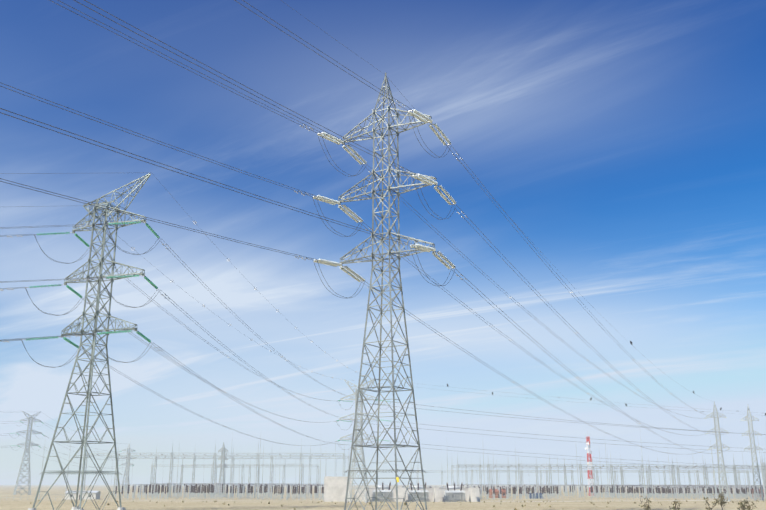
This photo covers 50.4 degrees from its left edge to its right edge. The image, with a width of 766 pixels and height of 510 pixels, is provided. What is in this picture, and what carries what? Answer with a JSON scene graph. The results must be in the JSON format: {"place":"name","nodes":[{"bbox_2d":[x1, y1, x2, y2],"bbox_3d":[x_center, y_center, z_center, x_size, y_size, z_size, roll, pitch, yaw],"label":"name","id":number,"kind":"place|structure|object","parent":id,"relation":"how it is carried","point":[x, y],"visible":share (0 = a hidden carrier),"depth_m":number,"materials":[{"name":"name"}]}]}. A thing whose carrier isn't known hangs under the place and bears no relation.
{"place":"outdoors","nodes":[
{"label":"outdoors","id":0,"kind":"place"},
{"bbox_2d":[0,485,765,509],"bbox_3d":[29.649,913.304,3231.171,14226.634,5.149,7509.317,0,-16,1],"label":"ground","id":1,"kind":"structure","parent":0,"point":[253,503],"depth_m":140.89,"materials":[{"name":"beige sand"}]},
{"bbox_2d":[13,411,41,494],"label":"pylon","id":2,"kind":"object","parent":1,"relation":"on","point":[22,461],"visible":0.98,"depth_m":545.03,"materials":[{"name":"silver metal"}]},
{"bbox_2d":[0,411,133,468],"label":"line","id":3,"kind":"object","parent":2,"relation":"attached to","point":[48,437],"visible":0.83,"depth_m":563.06,"materials":[{"name":"grey metal"}]},
{"bbox_2d":[65,491,100,499],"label":"shed","id":4,"kind":"object","parent":1,"relation":"on","point":[96,494],"visible":0.54,"depth_m":369.90,"materials":[{"name":"white metal"}]},
{"bbox_2d":[28,173,150,509],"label":"pylon","id":5,"kind":"object","parent":1,"relation":"on","point":[100,264],"visible":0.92,"depth_m":89.84,"materials":[{"name":"metal"}]},
{"bbox_2d":[0,173,765,468],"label":"line","id":6,"kind":"object","parent":5,"relation":"attached to","point":[108,277],"visible":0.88,"depth_m":98.48,"materials":[{"name":"grey metal"}]},
{"bbox_2d":[120,445,134,491],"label":"pylon","id":7,"kind":"object","parent":1,"relation":"on","point":[127,449],"visible":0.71,"depth_m":697.06,"materials":[{"name":"silver metal"}]},
{"bbox_2d":[217,442,227,496],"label":"transmission tower","id":8,"kind":"structure","parent":1,"relation":"on","point":[224,449],"depth_m":425.57,"materials":[{"name":"grey metal"}]},
{"bbox_2d":[339,379,377,501],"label":"pylon","id":9,"kind":"object","parent":1,"relation":"on","point":[365,495],"visible":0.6,"depth_m":255.41,"materials":[{"name":"grey metal"}]},
{"bbox_2d":[0,433,765,500],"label":"electrical substation","id":10,"kind":"object","parent":1,"relation":"on","point":[212,489],"visible":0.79,"depth_m":410.27,"materials":[{"name":"grey metal"}]},
{"bbox_2d":[338,73,436,509],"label":"pylon","id":11,"kind":"object","parent":1,"relation":"on","point":[389,127],"visible":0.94,"depth_m":76.16,"materials":[{"name":"metal"}]},
{"bbox_2d":[0,0,729,453],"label":"line","id":12,"kind":"object","parent":11,"relation":"hanging from","point":[352,214],"visible":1,"depth_m":76.11,"materials":[{"name":"grey metal"}]},
{"bbox_2d":[30,500,763,509],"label":"dry scrub tufts","id":13,"kind":"object","parent":1,"relation":"on","point":[470,502],"visible":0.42,"depth_m":141.65,"materials":[{"name":"brown plant"}]},
{"bbox_2d":[324,476,479,501],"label":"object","id":14,"kind":"object","parent":1,"relation":"on","point":[335,489],"visible":0.79,"depth_m":284.48,"materials":[{"name":"paint"}]},
{"bbox_2d":[488,489,506,497],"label":"shipping containers","id":15,"kind":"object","parent":1,"relation":"on","point":[504,495],"depth_m":399.56,"materials":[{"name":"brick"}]},
{"bbox_2d":[529,493,541,498],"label":"blue container","id":16,"kind":"object","parent":1,"relation":"on","point":[536,496],"visible":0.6,"depth_m":385.85,"materials":[{"name":"blue metal"}]},
{"bbox_2d":[585,431,593,495],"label":"telecom tower","id":17,"kind":"structure","parent":1,"relation":"on","point":[589,453],"depth_m":482.47,"materials":[{"name":"metal"}]},
{"bbox_2d":[639,496,650,509],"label":"shrub","id":18,"kind":"object","parent":1,"relation":"on","point":[647,507],"visible":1,"depth_m":68.96,"materials":[{"name":"green plant"}]},
{"bbox_2d":[669,499,679,509],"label":"shrub","id":19,"kind":"object","parent":1,"relation":"on","point":[675,504],"visible":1,"depth_m":67.73,"materials":[{"name":"green plant"}]},
{"bbox_2d":[704,496,719,509],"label":"shrub","id":20,"kind":"object","parent":1,"relation":"on","point":[716,501],"visible":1,"depth_m":69.93,"materials":[{"name":"green plant"}]},
{"bbox_2d":[706,401,730,500],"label":"pylon","id":21,"kind":"object","parent":1,"relation":"on","point":[717,448],"visible":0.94,"depth_m":319.00,"materials":[{"name":"grey metal"}]},
{"bbox_2d":[710,494,727,509],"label":"tree sapling","id":22,"kind":"object","parent":1,"relation":"on","point":[722,499],"visible":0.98,"depth_m":81.16,"materials":[{"name":"green plant"}]},
{"bbox_2d":[736,501,745,509],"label":"shrub","id":23,"kind":"object","parent":1,"relation":"on","point":[743,505],"visible":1,"depth_m":68.19,"materials":[{"name":"green plant"}]},
{"bbox_2d":[742,498,756,509],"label":"shrub","id":24,"kind":"object","parent":1,"relation":"on","point":[748,506],"visible":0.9,"depth_m":70.66,"materials":[{"name":"green plant"}]},
{"bbox_2d":[741,406,764,499],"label":"pylon","id":25,"kind":"object","parent":1,"relation":"on","point":[754,446],"visible":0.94,"depth_m":336.53,"materials":[{"name":"grey metal"}]},
{"bbox_2d":[0,0,765,484],"label":"sky","id":26,"kind":"structure","parent":0,"point":[625,140],"materials":[{"name":"blue"}]},
{"bbox_2d":[138,500,704,501],"bbox_3d":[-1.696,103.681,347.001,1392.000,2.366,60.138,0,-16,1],"label":"dirt track","id":27,"kind":"structure","parent":0,"point":[480,501],"depth_m":329.94,"materials":[{"name":"beige soil"}]}
]}

